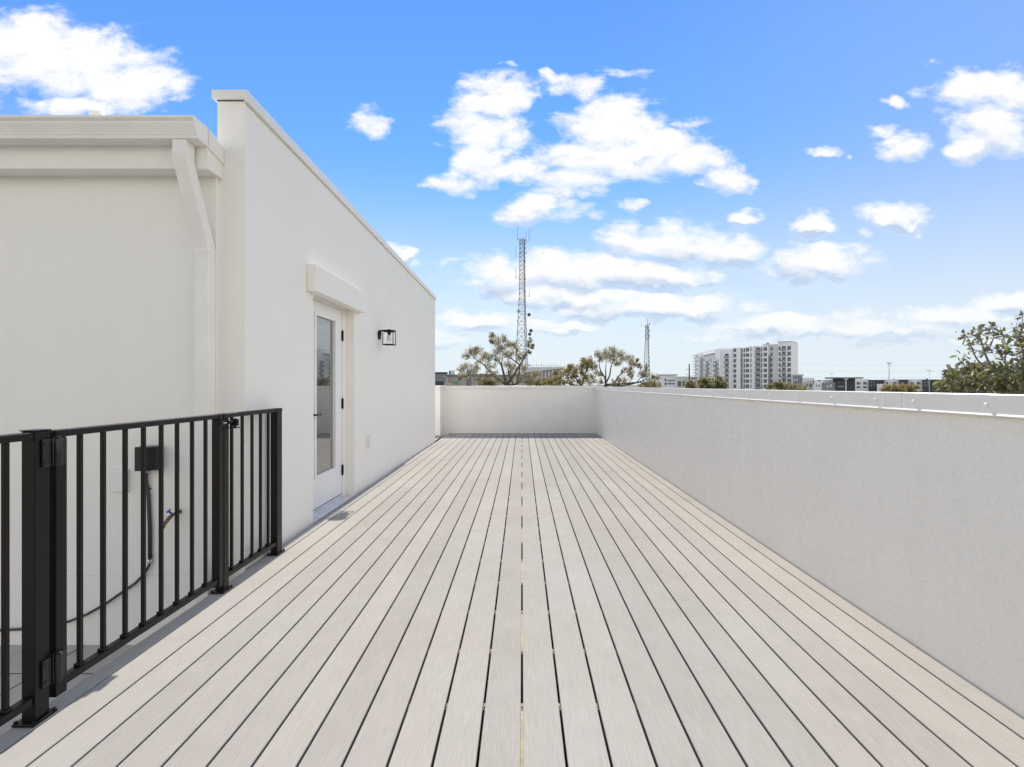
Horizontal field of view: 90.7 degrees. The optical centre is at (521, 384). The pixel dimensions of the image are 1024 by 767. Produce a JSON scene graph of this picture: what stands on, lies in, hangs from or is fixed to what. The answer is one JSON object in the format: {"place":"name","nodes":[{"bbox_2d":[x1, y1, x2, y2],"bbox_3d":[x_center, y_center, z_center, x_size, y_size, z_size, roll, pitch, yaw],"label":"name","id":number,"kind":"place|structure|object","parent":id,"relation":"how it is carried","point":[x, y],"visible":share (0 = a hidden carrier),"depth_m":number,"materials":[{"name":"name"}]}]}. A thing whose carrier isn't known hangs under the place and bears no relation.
{"place":"outdoors","nodes":[
{"label":"outdoors","id":0,"kind":"place"},
{"bbox_2d":[0,433,1023,766],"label":"deck","id":1,"kind":"structure","parent":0,"point":[704,635],"depth_m":2.30,"materials":[{"name":"beige wood"}]},
{"bbox_2d":[0,429,57,727],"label":"railing panel","id":2,"kind":"object","parent":1,"relation":"on","point":[32,706],"visible":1,"depth_m":1.83,"materials":[{"name":"black metal"}]},
{"bbox_2d":[41,414,241,696],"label":"gate","id":3,"kind":"structure","parent":1,"relation":"on","point":[57,676],"depth_m":2.18,"materials":[{"name":"black metal"}]},
{"bbox_2d":[210,408,284,593],"bbox_3d":[-1.786,0.702,3.345,0.079,1.055,0.772,0,0,0],"label":"railing panel","id":4,"kind":"object","parent":1,"relation":"on","point":[274,545],"visible":0.91,"depth_m":3.33,"materials":[{"name":"black metal"}]},
{"bbox_2d":[0,0,1023,384],"label":"sky","id":5,"kind":"structure","parent":0,"point":[840,180],"materials":[{"name":"blue"}]},
{"bbox_2d":[523,363,563,385],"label":"industrial shed","id":6,"kind":"structure","parent":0,"point":[546,371],"depth_m":109.92,"materials":[{"name":"metal"}]},
{"bbox_2d":[658,374,677,387],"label":"building","id":7,"kind":"structure","parent":0,"point":[668,380],"depth_m":239.88,"materials":[{"name":"grey paint"}]},
{"bbox_2d":[676,376,697,387],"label":"building","id":8,"kind":"structure","parent":0,"point":[681,381],"depth_m":236.51,"materials":[{"name":"grey"}]},
{"bbox_2d":[562,385,997,393],"bbox_3d":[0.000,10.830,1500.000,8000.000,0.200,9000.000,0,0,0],"label":"ground","id":9,"kind":"structure","parent":0,"point":[637,386],"depth_m":2264.45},
{"bbox_2d":[0,90,435,644],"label":"house","id":10,"kind":"structure","parent":9,"relation":"on","point":[157,267],"depth_m":3.35,"materials":[{"name":"white paint"}]},
{"bbox_2d":[0,645,134,735],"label":"roof","id":11,"kind":"structure","parent":10,"relation":"attached to","point":[16,672],"depth_m":3.09,"materials":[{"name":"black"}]},
{"bbox_2d":[388,608,655,766],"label":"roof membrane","id":12,"kind":"object","parent":11,"relation":"on","point":[522,702],"depth_m":2.77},
{"bbox_2d":[0,471,152,631],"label":"conduit","id":13,"kind":"object","parent":10,"relation":"attached to","point":[149,533],"visible":0.62,"depth_m":3.33,"materials":[{"name":"metal"}]},
{"bbox_2d":[111,469,128,491],"bbox_3d":[-2.652,0.637,3.337,0.095,0.145,0.034,0,0,0],"label":"blank cover","id":14,"kind":"object","parent":10,"relation":"attached to","point":[116,480],"visible":0.73,"depth_m":3.32,"materials":[{"name":"white plastic"}]},
{"bbox_2d":[135,445,158,470],"bbox_3d":[-2.429,0.484,3.296,0.118,0.161,0.118,0,0,0],"label":"outlet cover","id":15,"kind":"object","parent":10,"relation":"attached to","point":[152,457],"visible":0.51,"depth_m":3.25,"materials":[{"name":"black plastic"}]},
{"bbox_2d":[164,509,181,527],"bbox_3d":[-2.285,0.869,3.297,0.038,0.120,0.129,0,0,21],"label":"hose bib","id":16,"kind":"object","parent":10,"relation":"attached to","point":[169,518],"visible":0.73,"depth_m":3.27,"materials":[{"name":"gold metal"}]},
{"bbox_2d":[313,295,354,524],"bbox_3d":[-1.939,0.214,5.042,0.192,2.087,1.095,0,0,0],"label":"door","id":17,"kind":"structure","parent":10,"relation":"in","point":[329,319],"depth_m":5.14,"materials":[{"name":"paint"}]},
{"bbox_2d":[367,434,371,448],"bbox_3d":[-1.835,0.690,6.080,0.040,0.160,0.100,0,0,0],"label":"outlet cover","id":18,"kind":"object","parent":10,"relation":"attached to","point":[369,440],"visible":1,"depth_m":6.04,"materials":[{"name":"white plastic"}]},
{"bbox_2d":[378,329,395,345],"bbox_3d":[-1.746,-0.609,6.560,0.216,0.205,0.168,0,0,0],"label":"wall lamp","id":19,"kind":"object","parent":10,"relation":"attached to","point":[389,337],"visible":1,"depth_m":6.52,"materials":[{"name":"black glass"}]},
{"bbox_2d":[435,372,447,384],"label":"grey building","id":20,"kind":"structure","parent":9,"relation":"on","point":[440,378],"depth_m":85.03,"materials":[{"name":"grey concrete"}]},
{"bbox_2d":[435,381,443,384],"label":"window","id":21,"kind":"structure","parent":20,"relation":"in","point":[436,382],"depth_m":84.99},
{"bbox_2d":[447,374,524,385],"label":"grey building","id":22,"kind":"structure","parent":9,"relation":"on","point":[451,378],"depth_m":91.74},
{"bbox_2d":[466,377,470,385],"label":"window","id":23,"kind":"structure","parent":22,"relation":"in","point":[468,381],"depth_m":91.72,"materials":[{"name":"grey glass"}]},
{"bbox_2d":[477,377,499,385],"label":"round tree","id":24,"kind":"object","parent":9,"relation":"on","point":[491,382],"visible":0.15,"depth_m":68.54,"materials":[{"name":"green plant"}]},
{"bbox_2d":[456,332,543,385],"bbox_3d":[-1.775,3.269,39.995,7.339,14.957,4.430,0,0,0],"label":"oak tree","id":25,"kind":"object","parent":9,"relation":"on","point":[531,380],"visible":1,"depth_m":39.90,"materials":[{"name":"green plant"}]},
{"bbox_2d":[435,385,595,441],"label":"end parapet","id":26,"kind":"structure","parent":9,"relation":"on","point":[515,409],"depth_m":12.68,"materials":[{"name":"white paint"}]},
{"bbox_2d":[515,227,532,385],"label":"lattice tower","id":27,"kind":"structure","parent":9,"relation":"on","point":[524,303],"depth_m":119.98,"materials":[{"name":"metal"}]},
{"bbox_2d":[532,378,558,385],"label":"round tree","id":28,"kind":"object","parent":9,"relation":"on","point":[544,383],"visible":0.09,"depth_m":73.59,"materials":[{"name":"green plant"}]},
{"bbox_2d":[546,355,597,385],"bbox_3d":[5.221,3.930,52.001,5.252,13.703,4.649,0,0,13],"label":"dense tree","id":29,"kind":"object","parent":9,"relation":"on","point":[583,364],"visible":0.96,"depth_m":51.07,"materials":[{"name":"green plant"}]},
{"bbox_2d":[585,344,660,387],"bbox_3d":[11.836,3.050,59.922,9.649,15.408,5.634,0,0,0],"label":"oak tree","id":30,"kind":"object","parent":9,"relation":"on","point":[612,357],"visible":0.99,"depth_m":59.67,"materials":[{"name":"green plant"}]},
{"bbox_2d":[643,318,649,381],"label":"lattice tower","id":31,"kind":"structure","parent":9,"relation":"on","point":[648,336],"depth_m":229.80,"materials":[{"name":"metal"}]},
{"bbox_2d":[634,378,661,387],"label":"round tree","id":32,"kind":"object","parent":9,"relation":"on","point":[657,386],"visible":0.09,"depth_m":90.08,"materials":[{"name":"green plant"}]},
{"bbox_2d":[684,378,700,388],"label":"round tree","id":33,"kind":"object","parent":9,"relation":"on","point":[690,384],"visible":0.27,"depth_m":108.12,"materials":[{"name":"green plant"}]},
{"bbox_2d":[694,375,714,388],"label":"round tree","id":34,"kind":"object","parent":9,"relation":"on","point":[705,382],"visible":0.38,"depth_m":119.36,"materials":[{"name":"green plant"}]},
{"bbox_2d":[707,375,730,388],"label":"round tree","id":35,"kind":"object","parent":9,"relation":"on","point":[719,380],"visible":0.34,"depth_m":123.08,"materials":[{"name":"green plant"}]},
{"bbox_2d":[691,341,797,389],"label":"apartment building","id":36,"kind":"structure","parent":9,"relation":"on","point":[757,367],"depth_m":303.10,"materials":[{"name":"grey concrete"}]},
{"bbox_2d":[696,355,718,376],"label":"small windows","id":37,"kind":"structure","parent":36,"relation":"in","point":[696,355],"depth_m":350.32,"materials":[{"name":"grey glass"}]},
{"bbox_2d":[765,381,792,389],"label":"round tree","id":38,"kind":"object","parent":9,"relation":"on","point":[775,385],"visible":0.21,"depth_m":119.59,"materials":[{"name":"green plant"}]},
{"bbox_2d":[786,382,806,389],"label":"round tree","id":39,"kind":"object","parent":9,"relation":"on","point":[796,387],"visible":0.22,"depth_m":114.71,"materials":[{"name":"green plant"}]},
{"bbox_2d":[595,387,1023,718],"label":"side parapet","id":40,"kind":"structure","parent":9,"relation":"on","point":[900,514],"depth_m":2.60,"materials":[{"name":"paint"}]},
{"bbox_2d":[886,363,890,383],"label":"light mast","id":41,"kind":"object","parent":9,"relation":"on","point":[888,372],"visible":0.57,"depth_m":199.99,"materials":[{"name":"grey metal"}]},
{"bbox_2d":[855,378,938,392],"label":"apartment row","id":42,"kind":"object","parent":9,"relation":"on","point":[867,385],"visible":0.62,"depth_m":264.35,"materials":[{"name":"grey paint"}]},
{"bbox_2d":[878,381,923,391],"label":"round tree","id":43,"kind":"object","parent":9,"relation":"on","point":[893,387],"visible":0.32,"depth_m":98.17,"materials":[{"name":"green plant"}]},
{"bbox_2d":[932,384,954,392],"bbox_3d":[50.189,5.076,59.878,2.565,11.355,8.115,0,0,39],"label":"round tree","id":44,"kind":"object","parent":9,"relation":"on","point":[934,390],"visible":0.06,"depth_m":59.09,"materials":[{"name":"green plant"}]},
{"bbox_2d":[932,311,1023,394],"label":"broadleaf tree","id":45,"kind":"object","parent":9,"relation":"on","point":[974,378],"visible":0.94,"depth_m":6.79,"materials":[{"name":"green plant"}]},
{"bbox_2d":[792,374,803,385],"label":"stair block","id":46,"kind":"structure","parent":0,"point":[797,378],"depth_m":269.82,"materials":[{"name":"grey"}]},
{"bbox_2d":[802,382,812,390],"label":"building","id":47,"kind":"structure","parent":0,"point":[809,385],"depth_m":199.81,"materials":[{"name":"grey"}]},
{"bbox_2d":[802,378,814,390],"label":"building","id":48,"kind":"structure","parent":0,"point":[808,379],"depth_m":254.77,"materials":[{"name":"grey"}]},
{"bbox_2d":[814,380,820,390],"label":"building","id":49,"kind":"structure","parent":0,"point":[817,385],"depth_m":240.07,"materials":[{"name":"grey"}]},
{"bbox_2d":[822,382,834,390],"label":"building","id":50,"kind":"structure","parent":0,"point":[828,386],"depth_m":179.96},
{"bbox_2d":[825,377,862,390],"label":"flat roof building","id":51,"kind":"structure","parent":0,"point":[844,383],"depth_m":229.84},
{"bbox_2d":[876,384,891,391],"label":"building","id":52,"kind":"structure","parent":0,"point":[879,386],"depth_m":150.80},
{"bbox_2d":[869,377,916,377],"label":"power line","id":53,"kind":"object","parent":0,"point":[893,377],"visible":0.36,"depth_m":299.98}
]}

